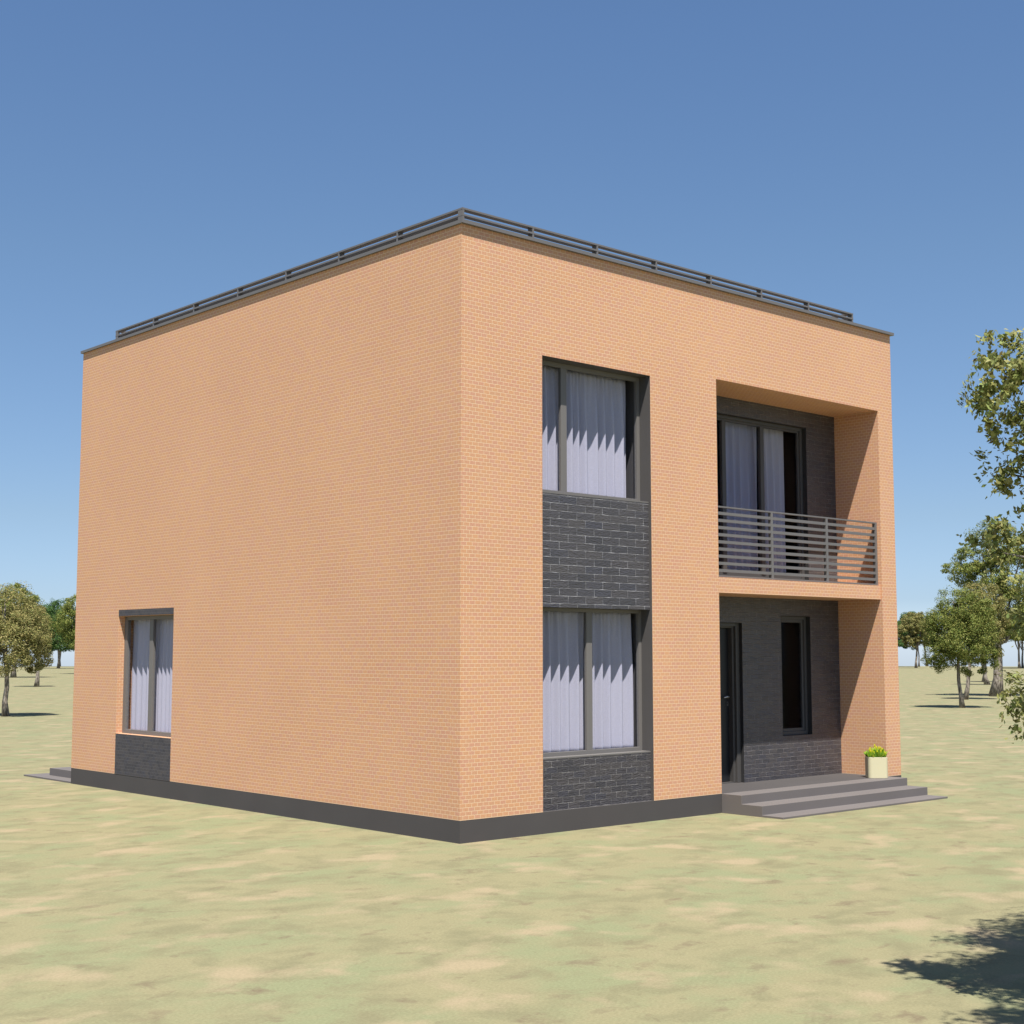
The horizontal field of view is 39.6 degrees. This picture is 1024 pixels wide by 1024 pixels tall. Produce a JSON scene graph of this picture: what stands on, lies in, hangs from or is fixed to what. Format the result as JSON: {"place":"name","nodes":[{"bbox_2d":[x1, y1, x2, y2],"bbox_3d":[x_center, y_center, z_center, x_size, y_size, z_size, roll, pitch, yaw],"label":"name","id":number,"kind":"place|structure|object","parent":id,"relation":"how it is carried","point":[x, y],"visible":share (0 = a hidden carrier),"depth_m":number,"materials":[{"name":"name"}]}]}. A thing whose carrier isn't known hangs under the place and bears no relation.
{"place":"outdoors","nodes":[
{"label":"outdoors","id":0,"kind":"place"},
{"bbox_2d":[24,207,947,843],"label":"brick house","id":1,"kind":"structure","parent":0,"point":[340,537],"depth_m":16.65,"materials":[{"name":"brick"}]},
{"bbox_2d":[131,620,149,730],"bbox_3d":[-5.087,2.244,19.607,0.047,1.600,0.597,5,-8,-42],"label":"curtain","id":2,"kind":"object","parent":1,"relation":"hanging from","point":[140,682],"visible":0.73,"depth_m":19.65,"materials":[{"name":"white fabric"}]},
{"bbox_2d":[122,615,173,736],"bbox_3d":[-4.857,2.201,19.205,0.050,1.603,1.536,5,-8,-42],"label":"window","id":3,"kind":"structure","parent":1,"relation":"in","point":[152,646],"depth_m":19.25,"materials":[{"name":"grey plastic"}]},
{"bbox_2d":[154,619,173,732],"bbox_3d":[-4.564,2.188,19.032,0.047,1.600,0.867,5,-8,-42],"label":"curtain","id":4,"kind":"object","parent":1,"relation":"hanging from","point":[163,677],"visible":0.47,"depth_m":19.16,"materials":[{"name":"white fabric"}]},
{"bbox_2d":[542,365,558,490],"bbox_3d":[0.332,-0.919,15.692,0.536,1.448,0.097,5,-8,-42],"label":"curtain","id":5,"kind":"object","parent":1,"relation":"hanging from","point":[550,448],"visible":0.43,"depth_m":15.77,"materials":[{"name":"white fabric"}]},
{"bbox_2d":[543,611,583,752],"bbox_3d":[0.469,1.850,15.545,0.903,1.580,0.098,5,-8,-42],"label":"curtain","id":6,"kind":"object","parent":1,"relation":"hanging from","point":[563,703],"visible":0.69,"depth_m":15.61,"materials":[{"name":"white fabric"}]},
{"bbox_2d":[542,360,647,502],"bbox_3d":[0.816,-0.881,16.018,1.714,1.477,0.356,5,-8,-42],"label":"window","id":7,"kind":"structure","parent":1,"relation":"in","point":[562,382],"depth_m":15.80,"materials":[{"name":"grey glass"}]},
{"bbox_2d":[566,370,625,497],"bbox_3d":[0.949,-0.865,16.247,1.068,1.448,0.098,5,-8,-42],"label":"curtain","id":8,"kind":"object","parent":1,"relation":"hanging from","point":[596,441],"visible":0.88,"depth_m":16.25,"materials":[{"name":"white fabric"}]},
{"bbox_2d":[543,607,650,759],"bbox_3d":[0.816,1.876,15.748,1.714,1.607,0.356,5,-8,-42],"label":"window","id":9,"kind":"structure","parent":1,"relation":"in","point":[588,713],"depth_m":15.75,"materials":[{"name":"grey glass"}]},
{"bbox_2d":[592,612,633,749],"bbox_3d":[1.106,1.906,16.119,0.696,1.580,0.098,5,-8,-42],"label":"curtain","id":10,"kind":"object","parent":1,"relation":"hanging from","point":[612,695],"visible":0.86,"depth_m":16.14,"materials":[{"name":"white fabric"}]},
{"bbox_2d":[720,628,729,781],"bbox_3d":[2.528,2.456,18.105,0.746,1.962,0.098,5,-8,-42],"label":"door","id":11,"kind":"structure","parent":1,"relation":"in","point":[724,691],"depth_m":18.30,"materials":[{"name":"metal"}]},
{"bbox_2d":[720,422,757,570],"bbox_3d":[3.046,-0.168,18.987,0.763,2.470,0.098,5,-8,-42],"label":"curtain","id":12,"kind":"object","parent":1,"relation":"hanging from","point":[741,474],"visible":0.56,"depth_m":19.01,"materials":[{"name":"white fabric"}]},
{"bbox_2d":[716,414,804,579],"bbox_3d":[3.033,-0.180,18.770,2.600,2.126,0.055,5,-8,-42],"label":"window","id":13,"kind":"structure","parent":1,"relation":"in","point":[722,419],"depth_m":19.04,"materials":[{"name":"grey glass"}]},
{"bbox_2d":[763,428,785,572],"bbox_3d":[3.579,-0.121,19.467,0.485,2.470,0.098,5,-8,-42],"label":"curtain","id":14,"kind":"object","parent":1,"relation":"hanging from","point":[773,471],"visible":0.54,"depth_m":19.49,"materials":[{"name":"white fabric"}]},
{"bbox_2d":[781,616,807,734],"bbox_3d":[3.765,2.203,19.202,0.636,1.585,0.055,5,-8,-42],"label":"window","id":15,"kind":"structure","parent":1,"relation":"in","point":[803,729],"depth_m":19.35,"materials":[{"name":"black plastic"}]},
{"bbox_2d":[864,744,887,777],"bbox_3d":[4.855,3.314,18.971,0.391,0.447,0.317,0,-6,0],"label":"potted plant","id":16,"kind":"object","parent":1,"relation":"on","point":[876,762],"visible":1,"depth_m":18.86,"materials":[{"name":"green plant"}]},
{"bbox_2d":[0,666,1023,1023],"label":"ground","id":17,"kind":"structure","parent":0,"point":[124,908],"depth_m":10.56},
{"bbox_2d":[0,583,52,677],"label":"tree","id":18,"kind":"object","parent":17,"relation":"on","point":[14,674],"visible":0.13,"depth_m":103.09,"materials":[{"name":"green plant"}]},
{"bbox_2d":[0,580,55,715],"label":"tree","id":19,"kind":"object","parent":17,"relation":"on","point":[18,625],"visible":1,"depth_m":41.76,"materials":[{"name":"green plant"}]},
{"bbox_2d":[18,603,51,686],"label":"tree","id":20,"kind":"object","parent":17,"relation":"on","point":[37,679],"visible":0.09,"depth_m":76.39,"materials":[{"name":"green plant"}]},
{"bbox_2d":[41,602,69,665],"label":"tree","id":21,"kind":"object","parent":17,"relation":"on","point":[53,630],"visible":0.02,"depth_m":178.32,"materials":[{"name":"green plant"}]},
{"bbox_2d":[42,598,74,668],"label":"tree","id":22,"kind":"object","parent":17,"relation":"on","point":[51,611],"visible":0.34,"depth_m":156.81,"materials":[{"name":"green plant"}]},
{"bbox_2d":[48,594,75,648],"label":"tree","id":23,"kind":"object","parent":17,"relation":"on","point":[68,608],"visible":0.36,"depth_m":119.32,"materials":[{"name":"green plant"}]},
{"bbox_2d":[897,611,922,666],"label":"tree","id":24,"kind":"object","parent":17,"relation":"on","point":[900,644],"visible":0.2,"depth_m":175.00,"materials":[{"name":"green plant"}]},
{"bbox_2d":[897,611,928,667],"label":"tree","id":25,"kind":"object","parent":17,"relation":"on","point":[913,626],"visible":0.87,"depth_m":160.52,"materials":[{"name":"green plant"}]},
{"bbox_2d":[922,620,936,665],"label":"tree","id":26,"kind":"object","parent":17,"relation":"on","point":[926,645],"visible":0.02,"depth_m":181.35,"materials":[{"name":"green plant"}]},
{"bbox_2d":[919,585,1000,707],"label":"tree","id":27,"kind":"object","parent":17,"relation":"on","point":[956,640],"visible":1,"depth_m":47.93,"materials":[{"name":"green plant"}]},
{"bbox_2d":[940,519,1023,696],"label":"tree","id":28,"kind":"object","parent":17,"relation":"on","point":[969,569],"visible":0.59,"depth_m":60.32,"materials":[{"name":"green plant"}]},
{"bbox_2d":[953,582,1012,699],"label":"tree","id":29,"kind":"object","parent":17,"relation":"on","point":[975,588],"visible":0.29,"depth_m":56.15,"materials":[{"name":"green plant"}]},
{"bbox_2d":[980,652,990,684],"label":"tree","id":30,"kind":"object","parent":17,"relation":"on","point":[986,680],"depth_m":80.90,"materials":[{"name":"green plant"}]},
{"bbox_2d":[956,327,1023,743],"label":"tree","id":31,"kind":"object","parent":17,"relation":"on","point":[984,391],"visible":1,"depth_m":7.38,"materials":[{"name":"green plant"}]},
{"bbox_2d":[1004,610,1023,668],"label":"tree","id":32,"kind":"object","parent":17,"relation":"on","point":[1018,649],"visible":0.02,"depth_m":157.50,"materials":[{"name":"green plant"}]},
{"bbox_2d":[0,0,1023,665],"label":"sky","id":33,"kind":"structure","parent":0,"point":[864,159],"materials":[{"name":"blue"}]},
{"bbox_2d":[1020,642,1023,667],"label":"tree","id":34,"kind":"object","parent":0,"point":[1022,663],"visible":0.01,"depth_m":162.97,"materials":[{"name":"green plant"}]}
]}

